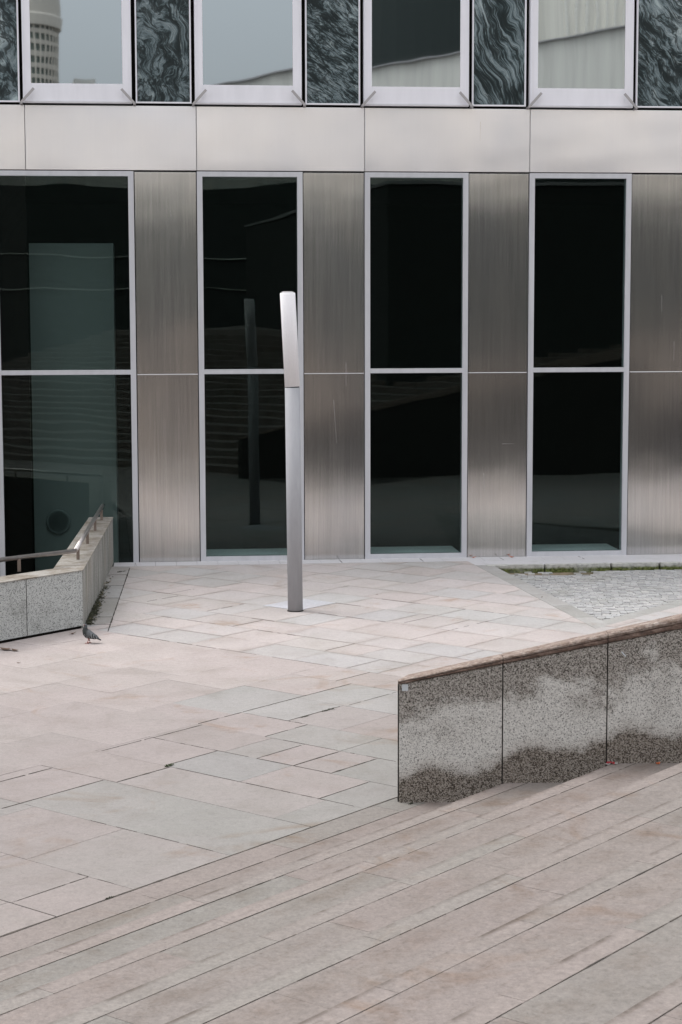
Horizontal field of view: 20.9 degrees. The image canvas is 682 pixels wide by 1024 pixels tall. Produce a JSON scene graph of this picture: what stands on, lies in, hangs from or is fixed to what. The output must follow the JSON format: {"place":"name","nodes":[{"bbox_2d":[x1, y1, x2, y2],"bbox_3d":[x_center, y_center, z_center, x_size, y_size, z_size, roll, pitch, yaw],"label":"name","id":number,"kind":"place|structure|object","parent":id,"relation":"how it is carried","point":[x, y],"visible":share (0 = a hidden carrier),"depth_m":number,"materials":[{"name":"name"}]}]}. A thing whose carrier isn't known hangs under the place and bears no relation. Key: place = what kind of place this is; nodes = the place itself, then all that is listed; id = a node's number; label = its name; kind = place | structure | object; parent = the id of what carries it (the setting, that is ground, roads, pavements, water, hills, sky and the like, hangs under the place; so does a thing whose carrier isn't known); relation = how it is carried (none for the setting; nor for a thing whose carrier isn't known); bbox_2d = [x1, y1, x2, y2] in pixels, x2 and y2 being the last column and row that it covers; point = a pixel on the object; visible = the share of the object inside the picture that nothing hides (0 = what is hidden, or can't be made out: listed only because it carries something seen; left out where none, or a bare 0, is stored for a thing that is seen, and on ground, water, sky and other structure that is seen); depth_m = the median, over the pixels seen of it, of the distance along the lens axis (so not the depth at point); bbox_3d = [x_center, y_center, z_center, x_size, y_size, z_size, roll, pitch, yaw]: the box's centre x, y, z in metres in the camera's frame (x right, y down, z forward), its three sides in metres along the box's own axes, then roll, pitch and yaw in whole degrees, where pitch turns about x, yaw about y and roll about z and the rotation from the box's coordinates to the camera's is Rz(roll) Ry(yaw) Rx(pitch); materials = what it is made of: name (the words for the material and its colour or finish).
{"place":"outdoors","nodes":[
{"label":"outdoors","id":0,"kind":"place"},
{"bbox_2d":[0,556,681,1023],"bbox_3d":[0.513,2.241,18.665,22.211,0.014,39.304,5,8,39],"label":"plaza paving","id":1,"kind":"structure","parent":0,"point":[74,705],"depth_m":19.88,"materials":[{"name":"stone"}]},
{"bbox_2d":[82,624,100,643],"bbox_3d":[-3.219,1.567,23.813,0.251,0.256,0.115,1,6,8],"label":"pigeon","id":2,"kind":"object","parent":1,"relation":"on","point":[88,633],"visible":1,"depth_m":23.78,"materials":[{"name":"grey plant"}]},
{"bbox_2d":[263,599,333,609],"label":"lamp base slab","id":3,"kind":"structure","parent":1,"relation":"on","point":[308,603],"depth_m":26.96,"materials":[{"name":"stone"}]},
{"bbox_2d":[280,291,302,611],"bbox_3d":[-0.697,-0.841,26.158,0.313,4.540,0.236,0,6,0],"label":"street lamp","id":4,"kind":"object","parent":3,"relation":"on","point":[293,442],"visible":1,"depth_m":26.07,"materials":[{"name":"metal"}]},
{"bbox_2d":[114,554,681,566],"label":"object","id":5,"kind":"structure","parent":0,"point":[610,559],"depth_m":31.74,"materials":[{"name":"white stone"}]},
{"label":"ground","id":6,"kind":"structure","parent":0,"visible":0},
{"bbox_2d":[0,0,681,575],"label":"office building","id":7,"kind":"structure","parent":6,"relation":"on","point":[454,226],"depth_m":31.77,"materials":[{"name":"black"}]},
{"bbox_2d":[0,170,138,575],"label":"window","id":8,"kind":"structure","parent":7,"relation":"in","point":[130,174],"depth_m":31.19,"materials":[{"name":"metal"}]},
{"bbox_2d":[20,0,135,105],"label":"upper window","id":9,"kind":"structure","parent":7,"relation":"in","point":[74,51],"depth_m":30.60,"materials":[{"name":"glass"}]},
{"bbox_2d":[192,0,305,106],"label":"upper window","id":10,"kind":"structure","parent":7,"relation":"in","point":[249,52],"depth_m":30.87,"materials":[{"name":"glass"}]},
{"bbox_2d":[197,171,303,560],"bbox_3d":[-1.538,-2.458,31.550,1.785,6.615,0.162,-1,6,-6],"label":"window","id":11,"kind":"structure","parent":7,"relation":"in","point":[298,175],"depth_m":31.44,"materials":[{"name":"metal"}]},
{"bbox_2d":[364,172,468,558],"bbox_3d":[1.290,-2.494,31.827,1.785,6.615,0.162,-1,6,-6],"label":"window","id":12,"kind":"structure","parent":7,"relation":"in","point":[463,370],"depth_m":31.76,"materials":[{"name":"metal"}]},
{"bbox_2d":[361,0,472,108],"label":"upper window","id":13,"kind":"structure","parent":7,"relation":"in","point":[416,52],"depth_m":31.15,"materials":[{"name":"glass"}]},
{"bbox_2d":[525,173,631,555],"bbox_3d":[4.120,-2.530,32.104,1.785,6.615,0.162,-1,6,-6],"label":"window","id":14,"kind":"structure","parent":7,"relation":"in","point":[622,550],"depth_m":32.04,"materials":[{"name":"metal"}]},
{"bbox_2d":[526,0,637,109],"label":"upper window","id":15,"kind":"structure","parent":7,"relation":"in","point":[581,52],"depth_m":31.42,"materials":[{"name":"glass"}]},
{"bbox_2d":[0,762,681,1023],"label":"stairs","id":16,"kind":"structure","parent":6,"relation":"on","point":[639,981],"depth_m":11.17,"materials":[{"name":"stone"}]},
{"bbox_2d":[398,613,681,802],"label":"granite wall","id":17,"kind":"structure","parent":16,"relation":"on","point":[563,711],"depth_m":15.95,"materials":[{"name":"grey stone"}]},
{"bbox_2d":[87,565,681,628],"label":"border stones","id":18,"kind":"object","parent":6,"relation":"on","point":[107,607],"visible":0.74,"depth_m":27.20,"materials":[{"name":"stone"}]},
{"bbox_2d":[85,576,112,624],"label":"leaf litter","id":19,"kind":"object","parent":18,"relation":"on","point":[89,620],"visible":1,"depth_m":26.44,"materials":[{"name":"brown plant"}]},
{"bbox_2d":[509,572,592,575],"bbox_3d":[6.160,1.230,28.682,6.198,0.116,6.089,-1,6,-10],"label":"sett bed","id":20,"kind":"object","parent":6,"relation":"on","point":[572,573],"visible":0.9,"depth_m":31.07,"materials":[{"name":"soil"}]},
{"bbox_2d":[486,564,543,572],"bbox_3d":[2.938,0.972,31.180,0.978,0.178,0.113,-1,6,-6],"label":"kerb stone","id":21,"kind":"object","parent":20,"relation":"on","point":[520,568],"visible":0.69,"depth_m":31.14,"materials":[{"name":"grey stone"}]},
{"bbox_2d":[544,563,609,572],"bbox_3d":[4.006,0.959,31.280,1.113,0.179,0.124,-1,6,-6],"label":"kerb stone","id":22,"kind":"object","parent":20,"relation":"on","point":[566,567],"visible":0.82,"depth_m":31.22,"materials":[{"name":"grey stone"}]},
{"bbox_2d":[511,569,681,620],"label":"cobbled paving","id":23,"kind":"structure","parent":20,"relation":"on","point":[602,595],"depth_m":28.83,"materials":[{"name":"stone"}]},
{"bbox_2d":[611,562,658,570],"bbox_3d":[4.993,0.946,31.381,0.808,0.179,0.115,-1,6,-6],"label":"kerb stone","id":24,"kind":"object","parent":20,"relation":"on","point":[625,566],"visible":0.65,"depth_m":31.33,"materials":[{"name":"grey stone"}]},
{"bbox_2d":[659,561,681,569],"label":"kerb stone","id":25,"kind":"object","parent":20,"relation":"on","point":[670,565],"visible":0.61,"depth_m":31.38,"materials":[{"name":"grey stone"}]},
{"label":"sunken floor","id":26,"kind":"structure","parent":0,"visible":0},
{"bbox_2d":[0,517,112,643],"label":"granite parapet","id":27,"kind":"structure","parent":26,"relation":"on","point":[62,595],"depth_m":24.65,"materials":[{"name":"grey stone"}]},
{"bbox_2d":[0,503,104,571],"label":"handrail","id":28,"kind":"object","parent":27,"relation":"on","point":[19,558],"visible":1,"depth_m":25.37,"materials":[{"name":"metal"}]}
]}

